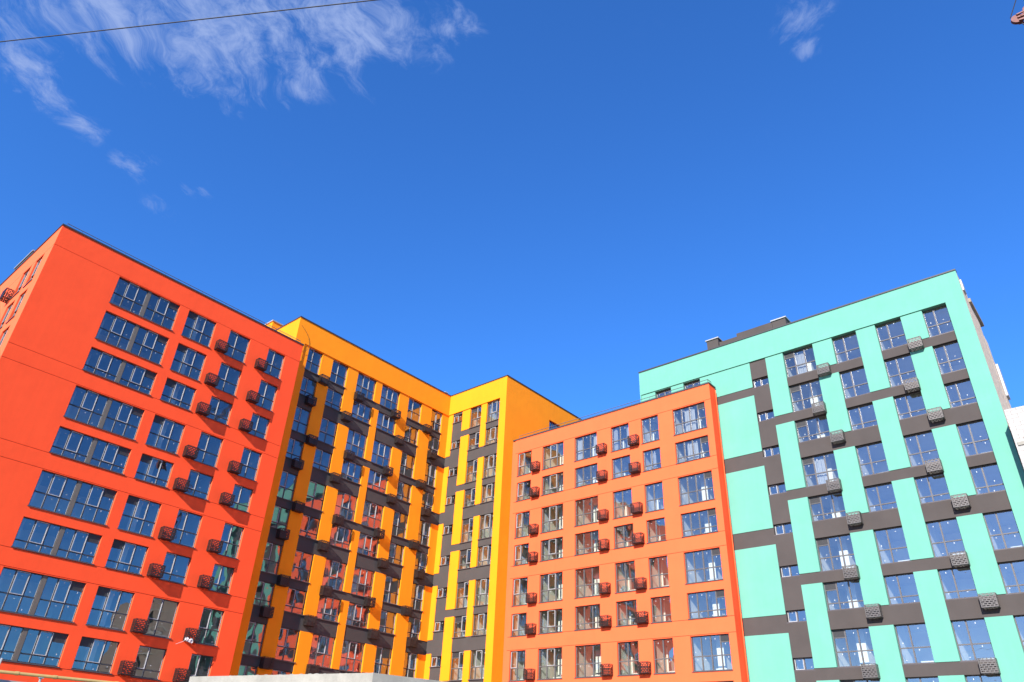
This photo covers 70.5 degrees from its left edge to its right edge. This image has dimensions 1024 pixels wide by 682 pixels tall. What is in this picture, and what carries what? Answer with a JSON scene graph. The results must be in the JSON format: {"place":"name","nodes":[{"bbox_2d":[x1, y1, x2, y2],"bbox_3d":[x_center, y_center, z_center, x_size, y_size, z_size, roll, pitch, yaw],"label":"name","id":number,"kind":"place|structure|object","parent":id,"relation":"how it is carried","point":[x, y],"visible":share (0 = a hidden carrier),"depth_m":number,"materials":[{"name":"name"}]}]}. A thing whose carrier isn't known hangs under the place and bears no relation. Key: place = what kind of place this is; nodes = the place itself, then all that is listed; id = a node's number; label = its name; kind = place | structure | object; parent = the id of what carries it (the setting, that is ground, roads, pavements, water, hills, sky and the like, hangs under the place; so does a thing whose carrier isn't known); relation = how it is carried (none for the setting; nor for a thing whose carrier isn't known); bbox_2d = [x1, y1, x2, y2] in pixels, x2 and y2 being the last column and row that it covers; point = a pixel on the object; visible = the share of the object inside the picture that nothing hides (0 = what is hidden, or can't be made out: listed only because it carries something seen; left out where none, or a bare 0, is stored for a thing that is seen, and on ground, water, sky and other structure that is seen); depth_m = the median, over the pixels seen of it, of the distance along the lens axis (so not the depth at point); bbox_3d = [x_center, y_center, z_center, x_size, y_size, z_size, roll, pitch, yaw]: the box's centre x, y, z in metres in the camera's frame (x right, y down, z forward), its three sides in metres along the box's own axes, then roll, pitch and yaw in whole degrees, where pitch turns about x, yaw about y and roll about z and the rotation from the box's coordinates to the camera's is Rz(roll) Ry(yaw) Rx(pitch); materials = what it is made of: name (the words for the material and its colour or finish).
{"place":"outdoors","nodes":[
{"label":"outdoors","id":0,"kind":"place"},
{"bbox_2d":[0,223,303,681],"bbox_3d":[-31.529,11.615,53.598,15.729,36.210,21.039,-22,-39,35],"label":"apartment building","id":1,"kind":"structure","parent":0,"point":[144,409],"depth_m":50.26,"materials":[{"name":"red paint"}]},
{"bbox_2d":[0,624,67,667],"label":"window","id":2,"kind":"structure","parent":1,"relation":"in","point":[23,645],"depth_m":44.46,"materials":[{"name":"blue glass"}]},
{"bbox_2d":[0,567,85,622],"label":"window","id":3,"kind":"structure","parent":1,"relation":"in","point":[21,592],"depth_m":45.58,"materials":[{"name":"blue glass"}]},
{"bbox_2d":[11,517,101,564],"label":"window","id":4,"kind":"structure","parent":1,"relation":"in","point":[33,535],"depth_m":46.97,"materials":[{"name":"blue glass"}]},
{"bbox_2d":[27,470,116,525],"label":"window","id":5,"kind":"structure","parent":1,"relation":"in","point":[55,493],"depth_m":48.51,"materials":[{"name":"blue glass"}]},
{"bbox_2d":[49,427,130,474],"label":"window","id":6,"kind":"structure","parent":1,"relation":"in","point":[70,444],"depth_m":49.80,"materials":[{"name":"blue glass"}]},
{"bbox_2d":[71,637,118,674],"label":"window","id":7,"kind":"structure","parent":1,"relation":"in","point":[93,655],"depth_m":45.55,"materials":[{"name":"blue glass"}]},
{"bbox_2d":[63,386,143,440],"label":"window","id":8,"kind":"structure","parent":1,"relation":"in","point":[85,406],"depth_m":51.46,"materials":[{"name":"blue glass"}]},
{"bbox_2d":[85,586,133,631],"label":"window","id":9,"kind":"structure","parent":1,"relation":"in","point":[110,608],"depth_m":47.03,"materials":[{"name":"blue glass"}]},
{"bbox_2d":[82,347,156,395],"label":"window","id":10,"kind":"structure","parent":1,"relation":"in","point":[102,364],"depth_m":52.63,"materials":[{"name":"blue glass"}]},
{"bbox_2d":[104,539,147,575],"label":"window","id":11,"kind":"structure","parent":1,"relation":"in","point":[123,556],"depth_m":48.72,"materials":[{"name":"blue glass"}]},
{"bbox_2d":[95,311,167,364],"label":"window","id":12,"kind":"structure","parent":1,"relation":"in","point":[114,330],"depth_m":54.33,"materials":[{"name":"blue glass"}]},
{"bbox_2d":[117,495,160,537],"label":"window","id":13,"kind":"structure","parent":1,"relation":"in","point":[139,516],"depth_m":50.22,"materials":[{"name":"blue glass"}]},
{"bbox_2d":[109,277,179,330],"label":"window","id":14,"kind":"structure","parent":1,"relation":"in","point":[128,296],"depth_m":55.81,"materials":[{"name":"blue glass"}]},
{"bbox_2d":[130,646,165,680],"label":"window","id":15,"kind":"structure","parent":1,"relation":"in","point":[149,659],"depth_m":48.25,"materials":[{"name":"grey glass"}]},
{"bbox_2d":[134,454,172,487],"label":"window","id":16,"kind":"structure","parent":1,"relation":"in","point":[152,470],"depth_m":51.88,"materials":[{"name":"blue glass"}]},
{"bbox_2d":[143,597,178,638],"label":"window","id":17,"kind":"structure","parent":1,"relation":"in","point":[162,613],"depth_m":49.76,"materials":[{"name":"grey glass"}]},
{"bbox_2d":[145,415,184,454],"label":"window","id":18,"kind":"structure","parent":1,"relation":"in","point":[165,434],"depth_m":53.40,"materials":[{"name":"blue glass"}]},
{"bbox_2d":[159,552,190,584],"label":"window","id":19,"kind":"structure","parent":1,"relation":"in","point":[176,569],"depth_m":51.43,"materials":[{"name":"blue glass"}]},
{"bbox_2d":[160,378,195,410],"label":"window","id":20,"kind":"structure","parent":1,"relation":"in","point":[175,393],"depth_m":55.04,"materials":[{"name":"blue glass"}]},
{"bbox_2d":[170,510,201,548],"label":"window","id":21,"kind":"structure","parent":1,"relation":"in","point":[187,524],"depth_m":52.90,"materials":[{"name":"blue glass"}]},
{"bbox_2d":[170,344,205,381],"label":"window","id":22,"kind":"structure","parent":1,"relation":"in","point":[188,362],"depth_m":56.57,"materials":[{"name":"blue glass"}]},
{"bbox_2d":[181,311,215,347],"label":"window","id":23,"kind":"structure","parent":1,"relation":"in","point":[197,328],"depth_m":58.12,"materials":[{"name":"blue glass"}]},
{"bbox_2d":[184,470,212,500],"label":"window","id":24,"kind":"structure","parent":1,"relation":"in","point":[200,483],"depth_m":54.47,"materials":[{"name":"blue glass"}]},
{"bbox_2d":[193,432,222,467],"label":"window","id":25,"kind":"structure","parent":1,"relation":"in","point":[209,445],"depth_m":55.98,"materials":[{"name":"blue glass"}]},
{"bbox_2d":[195,607,223,646],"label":"window","id":26,"kind":"structure","parent":1,"relation":"in","point":[210,622],"depth_m":51.67,"materials":[{"name":"multicoloured glass"}]},
{"bbox_2d":[208,564,233,594],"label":"window","id":27,"kind":"structure","parent":1,"relation":"in","point":[222,574],"depth_m":53.39,"materials":[{"name":"multicoloured glass"}]},
{"bbox_2d":[214,362,240,396],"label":"window","id":28,"kind":"structure","parent":1,"relation":"in","point":[229,376],"depth_m":59.05,"materials":[{"name":"blue glass"}]},
{"bbox_2d":[218,523,243,559],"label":"window","id":29,"kind":"structure","parent":1,"relation":"in","point":[232,534],"depth_m":54.84,"materials":[{"name":"multicoloured glass"}]},
{"bbox_2d":[224,331,249,363],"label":"window","id":30,"kind":"structure","parent":1,"relation":"in","point":[238,344],"depth_m":60.57,"materials":[{"name":"blue glass"}]},
{"bbox_2d":[237,448,260,481],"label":"window","id":31,"kind":"structure","parent":1,"relation":"in","point":[250,459],"depth_m":57.97,"materials":[{"name":"blue glass"}]},
{"bbox_2d":[0,0,375,41],"bbox_3d":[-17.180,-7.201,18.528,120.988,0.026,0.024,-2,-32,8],"label":"overhead cable","id":32,"kind":"object","parent":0,"point":[191,20],"visible":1,"depth_m":17.10,"materials":[{"name":"metal"}]},
{"bbox_2d":[189,673,444,681],"bbox_3d":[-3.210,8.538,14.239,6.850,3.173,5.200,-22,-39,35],"label":"concrete wall","id":33,"kind":"structure","parent":0,"point":[353,677],"depth_m":13.27,"materials":[{"name":"white concrete"}]},
{"bbox_2d":[229,316,581,681],"bbox_3d":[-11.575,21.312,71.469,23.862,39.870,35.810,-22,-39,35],"label":"apartment building","id":34,"kind":"structure","parent":0,"point":[383,544],"depth_m":66.41,"materials":[{"name":"yellow paint"}]},
{"bbox_2d":[242,621,265,657],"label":"window","id":35,"kind":"structure","parent":34,"relation":"in","point":[255,633],"depth_m":55.55,"materials":[{"name":"multicoloured glass"}]},
{"bbox_2d":[261,542,281,575],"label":"window","id":36,"kind":"structure","parent":34,"relation":"in","point":[272,554],"depth_m":58.67,"materials":[{"name":"multicoloured glass"}]},
{"bbox_2d":[275,627,298,662],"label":"window","id":37,"kind":"structure","parent":34,"relation":"in","point":[288,638],"depth_m":57.57,"materials":[{"name":"orange glass"}]},
{"bbox_2d":[291,550,312,583],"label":"window","id":38,"kind":"structure","parent":34,"relation":"in","point":[302,564],"depth_m":60.74,"materials":[{"name":"orange glass"}]},
{"bbox_2d":[305,480,325,511],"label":"window","id":39,"kind":"structure","parent":34,"relation":"in","point":[316,491],"depth_m":63.84,"materials":[{"name":"multicoloured glass"}]},
{"bbox_2d":[308,634,334,668],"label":"window","id":40,"kind":"structure","parent":34,"relation":"in","point":[321,651],"depth_m":59.36,"materials":[{"name":"orange glass"}]},
{"bbox_2d":[316,596,340,622],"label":"window","id":41,"kind":"structure","parent":34,"relation":"in","point":[328,609],"depth_m":61.07,"materials":[{"name":"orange glass"}]},
{"bbox_2d":[322,558,346,591],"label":"window","id":42,"kind":"structure","parent":34,"relation":"in","point":[334,571],"depth_m":62.52,"materials":[{"name":"orange glass"}]},
{"bbox_2d":[334,490,357,522],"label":"window","id":43,"kind":"structure","parent":34,"relation":"in","point":[346,503],"depth_m":65.65,"materials":[{"name":"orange glass"}]},
{"bbox_2d":[339,640,363,672],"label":"window","id":44,"kind":"structure","parent":34,"relation":"in","point":[352,652],"depth_m":61.37,"materials":[{"name":"orange glass"}]},
{"bbox_2d":[346,602,368,629],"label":"window","id":45,"kind":"structure","parent":34,"relation":"in","point":[358,614],"depth_m":63.02,"materials":[{"name":"orange glass"}]},
{"bbox_2d":[350,567,373,598],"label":"window","id":46,"kind":"structure","parent":34,"relation":"in","point":[362,584],"depth_m":64.51,"materials":[{"name":"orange glass"}]},
{"bbox_2d":[361,500,383,530],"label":"window","id":47,"kind":"structure","parent":34,"relation":"in","point":[372,512],"depth_m":67.65,"materials":[{"name":"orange glass"}]},
{"bbox_2d":[0,0,1023,419],"label":"sky","id":48,"kind":"structure","parent":0,"point":[567,200],"materials":[{"name":"blue"}]},
{"bbox_2d":[502,379,748,681],"bbox_3d":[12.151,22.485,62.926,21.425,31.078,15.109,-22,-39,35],"label":"apartment building","id":49,"kind":"structure","parent":0,"point":[621,565],"depth_m":59.52,"materials":[{"name":"orange paint"}]},
{"bbox_2d":[536,647,561,679],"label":"window","id":50,"kind":"structure","parent":49,"relation":"in","point":[550,659],"depth_m":59.87,"materials":[{"name":"grey glass"}]},
{"bbox_2d":[538,572,562,602],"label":"window","id":51,"kind":"structure","parent":49,"relation":"in","point":[551,588],"depth_m":63.09,"materials":[{"name":"grey glass"}]},
{"bbox_2d":[538,609,562,633],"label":"window","id":52,"kind":"structure","parent":49,"relation":"in","point":[550,620],"depth_m":61.59,"materials":[{"name":"grey glass"}]},
{"bbox_2d":[540,504,562,533],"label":"window","id":53,"kind":"structure","parent":49,"relation":"in","point":[552,517],"depth_m":66.23,"materials":[{"name":"grey glass"}]},
{"bbox_2d":[574,432,597,461],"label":"window","id":54,"kind":"structure","parent":49,"relation":"in","point":[585,445],"depth_m":66.86,"materials":[{"name":"blue glass"}]},
{"bbox_2d":[574,496,598,526],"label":"window","id":55,"kind":"structure","parent":49,"relation":"in","point":[586,509],"depth_m":64.14,"materials":[{"name":"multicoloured glass"}]},
{"bbox_2d":[574,530,598,555],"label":"window","id":56,"kind":"structure","parent":49,"relation":"in","point":[586,543],"depth_m":62.53,"materials":[{"name":"multicoloured glass"}]},
{"bbox_2d":[574,566,599,598],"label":"window","id":57,"kind":"structure","parent":49,"relation":"in","point":[587,579],"depth_m":61.04,"materials":[{"name":"clear glass"}]},
{"bbox_2d":[574,604,600,630],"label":"window","id":58,"kind":"structure","parent":49,"relation":"in","point":[587,617],"depth_m":59.47,"materials":[{"name":"clear glass"}]},
{"bbox_2d":[574,644,601,677],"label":"window","id":59,"kind":"structure","parent":49,"relation":"in","point":[588,657],"depth_m":57.81,"materials":[{"name":"clear glass"}]},
{"bbox_2d":[613,489,632,518],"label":"window","id":60,"kind":"structure","parent":49,"relation":"in","point":[622,499],"depth_m":62.09,"materials":[{"name":"blue glass"}]},
{"bbox_2d":[616,561,635,592],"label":"window","id":61,"kind":"structure","parent":49,"relation":"in","point":[625,571],"depth_m":58.96,"materials":[{"name":"clear glass"}]},
{"bbox_2d":[616,600,637,626],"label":"window","id":62,"kind":"structure","parent":49,"relation":"in","point":[626,610],"depth_m":57.50,"materials":[{"name":"clear glass"}]},
{"bbox_2d":[617,641,639,675],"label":"window","id":63,"kind":"structure","parent":49,"relation":"in","point":[628,652],"depth_m":55.78,"materials":[{"name":"clear glass"}]},
{"bbox_2d":[645,482,664,512],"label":"window","id":64,"kind":"structure","parent":49,"relation":"in","point":[654,492],"depth_m":60.33,"materials":[{"name":"blue glass"}]},
{"bbox_2d":[649,556,668,588],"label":"window","id":65,"kind":"structure","parent":49,"relation":"in","point":[659,577],"depth_m":57.22,"materials":[{"name":"clear glass"}]},
{"bbox_2d":[651,596,671,622],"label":"window","id":66,"kind":"structure","parent":49,"relation":"in","point":[661,607],"depth_m":55.75,"materials":[{"name":"clear glass"}]},
{"bbox_2d":[653,638,675,673],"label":"window","id":67,"kind":"structure","parent":49,"relation":"in","point":[663,648],"depth_m":54.04,"materials":[{"name":"clear glass"}]},
{"bbox_2d":[673,402,706,435],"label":"window","id":68,"kind":"structure","parent":49,"relation":"in","point":[690,418],"depth_m":60.71,"materials":[{"name":"blue glass"}]},
{"bbox_2d":[676,436,709,463],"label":"window","id":69,"kind":"structure","parent":49,"relation":"in","point":[697,448],"depth_m":59.23,"materials":[{"name":"blue glass"}]},
{"bbox_2d":[678,471,714,505],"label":"window","id":70,"kind":"structure","parent":49,"relation":"in","point":[696,488],"depth_m":58.13,"materials":[{"name":"blue glass"}]},
{"bbox_2d":[681,508,717,537],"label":"window","id":71,"kind":"structure","parent":49,"relation":"in","point":[704,521],"depth_m":56.62,"materials":[{"name":"blue glass"}]},
{"bbox_2d":[684,547,722,583],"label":"window","id":72,"kind":"structure","parent":49,"relation":"in","point":[702,565],"depth_m":54.98,"materials":[{"name":"blue glass"}]},
{"bbox_2d":[688,589,726,619],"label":"window","id":73,"kind":"structure","parent":49,"relation":"in","point":[707,604],"depth_m":53.47,"materials":[{"name":"blue glass"}]},
{"bbox_2d":[691,634,732,671],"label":"window","id":74,"kind":"structure","parent":49,"relation":"in","point":[709,652],"depth_m":51.80,"materials":[{"name":"blue glass"}]},
{"bbox_2d":[638,269,1023,681],"bbox_3d":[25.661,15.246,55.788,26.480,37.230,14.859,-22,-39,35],"label":"apartment building","id":75,"kind":"structure","parent":0,"point":[874,470],"depth_m":50.08,"materials":[{"name":"painted plaster"},{"name":"glass"},{"name":"grey steel"}]},
{"bbox_2d":[784,346,817,377],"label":"window","id":76,"kind":"structure","parent":75,"relation":"in","point":[801,361],"depth_m":57.89,"materials":[{"name":"blue glass"}]},
{"bbox_2d":[789,379,822,412],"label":"window","id":77,"kind":"structure","parent":75,"relation":"in","point":[803,395],"depth_m":56.80,"materials":[{"name":"blue glass"}]},
{"bbox_2d":[795,414,829,443],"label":"window","id":78,"kind":"structure","parent":75,"relation":"in","point":[814,428],"depth_m":55.19,"materials":[{"name":"blue glass"}]},
{"bbox_2d":[802,452,838,487],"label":"window","id":79,"kind":"structure","parent":75,"relation":"in","point":[818,469],"depth_m":53.23,"materials":[{"name":"blue glass"}]},
{"bbox_2d":[809,492,845,521],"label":"window","id":80,"kind":"structure","parent":75,"relation":"in","point":[828,506],"depth_m":52.09,"materials":[{"name":"blue glass"}]},
{"bbox_2d":[816,534,855,571],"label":"window","id":81,"kind":"structure","parent":75,"relation":"in","point":[835,552],"depth_m":50.55,"materials":[{"name":"blue glass"}]},
{"bbox_2d":[824,579,863,610],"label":"window","id":82,"kind":"structure","parent":75,"relation":"in","point":[841,595],"depth_m":48.98,"materials":[{"name":"blue glass"}]},
{"bbox_2d":[832,332,861,363],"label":"window","id":83,"kind":"structure","parent":75,"relation":"in","point":[846,347],"depth_m":56.88,"materials":[{"name":"blue glass"}]},
{"bbox_2d":[832,627,875,667],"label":"window","id":84,"kind":"structure","parent":75,"relation":"in","point":[853,647],"depth_m":47.36,"materials":[{"name":"blue glass"}]},
{"bbox_2d":[840,367,870,398],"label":"window","id":85,"kind":"structure","parent":75,"relation":"in","point":[854,382],"depth_m":55.42,"materials":[{"name":"blue glass"}]},
{"bbox_2d":[848,403,877,430],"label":"window","id":86,"kind":"structure","parent":75,"relation":"in","point":[861,417],"depth_m":53.80,"materials":[{"name":"blue glass"}]},
{"bbox_2d":[856,442,889,476],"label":"window","id":87,"kind":"structure","parent":75,"relation":"in","point":[871,457],"depth_m":52.48,"materials":[{"name":"blue glass"}]},
{"bbox_2d":[865,483,897,512],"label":"window","id":88,"kind":"structure","parent":75,"relation":"in","point":[881,497],"depth_m":50.90,"materials":[{"name":"blue glass"}]},
{"bbox_2d":[875,319,907,351],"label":"window","id":89,"kind":"structure","parent":75,"relation":"in","point":[891,335],"depth_m":55.13,"materials":[{"name":"blue glass"}]},
{"bbox_2d":[874,526,910,564],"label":"window","id":90,"kind":"structure","parent":75,"relation":"in","point":[891,543],"depth_m":49.58,"materials":[{"name":"blue glass"}]},
{"bbox_2d":[884,354,916,387],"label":"window","id":91,"kind":"structure","parent":75,"relation":"in","point":[901,368],"depth_m":53.58,"materials":[{"name":"blue glass"}]},
{"bbox_2d":[884,573,919,605],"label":"window","id":92,"kind":"structure","parent":75,"relation":"in","point":[901,589],"depth_m":48.11,"materials":[{"name":"blue glass"}]},
{"bbox_2d":[894,391,926,419],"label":"window","id":93,"kind":"structure","parent":75,"relation":"in","point":[911,405],"depth_m":52.04,"materials":[{"name":"blue glass"}]},
{"bbox_2d":[895,623,935,664],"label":"window","id":94,"kind":"structure","parent":75,"relation":"in","point":[913,639],"depth_m":46.68,"materials":[{"name":"blue glass"}]},
{"bbox_2d":[904,431,938,467],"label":"window","id":95,"kind":"structure","parent":75,"relation":"in","point":[921,447],"depth_m":50.73,"materials":[{"name":"blue glass"}]},
{"bbox_2d":[914,473,950,504],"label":"window","id":96,"kind":"structure","parent":75,"relation":"in","point":[932,488],"depth_m":49.22,"materials":[{"name":"blue glass"}]},
{"bbox_2d":[922,305,953,337],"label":"window","id":97,"kind":"structure","parent":75,"relation":"in","point":[938,321],"depth_m":53.31,"materials":[{"name":"blue glass"}]},
{"bbox_2d":[926,518,964,557],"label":"window","id":98,"kind":"structure","parent":75,"relation":"in","point":[945,535],"depth_m":47.95,"materials":[{"name":"blue glass"}]},
{"bbox_2d":[933,341,966,374],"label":"window","id":99,"kind":"structure","parent":75,"relation":"in","point":[949,357],"depth_m":51.88,"materials":[{"name":"blue glass"}]},
{"bbox_2d":[938,566,977,599],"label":"window","id":100,"kind":"structure","parent":75,"relation":"in","point":[957,583],"depth_m":46.49,"materials":[{"name":"blue glass"}]},
{"bbox_2d":[944,379,977,408],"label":"window","id":101,"kind":"structure","parent":75,"relation":"in","point":[961,393],"depth_m":50.26,"materials":[{"name":"blue glass"}]},
{"bbox_2d":[951,618,994,661],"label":"window","id":102,"kind":"structure","parent":75,"relation":"in","point":[973,641],"depth_m":45.02,"materials":[{"name":"blue glass"}]},
{"bbox_2d":[956,420,992,456],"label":"window","id":103,"kind":"structure","parent":75,"relation":"in","point":[974,437],"depth_m":49.05,"materials":[{"name":"blue glass"}]},
{"bbox_2d":[969,463,1005,494],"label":"window","id":104,"kind":"structure","parent":75,"relation":"in","point":[987,479],"depth_m":47.47,"materials":[{"name":"blue glass"}]},
{"bbox_2d":[983,510,1023,550],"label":"window","id":105,"kind":"structure","parent":75,"relation":"in","point":[1002,527],"depth_m":46.27,"materials":[{"name":"blue glass"}]},
{"bbox_2d":[998,560,1023,594],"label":"window","id":106,"kind":"structure","parent":75,"relation":"in","point":[1012,573],"depth_m":44.54,"materials":[{"name":"blue glass"}]},
{"bbox_2d":[1004,406,1023,467],"bbox_3d":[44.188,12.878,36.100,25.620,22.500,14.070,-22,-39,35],"label":"unfinished building","id":107,"kind":"structure","parent":0,"point":[1015,417],"depth_m":43.94,"materials":[{"name":"concrete"}]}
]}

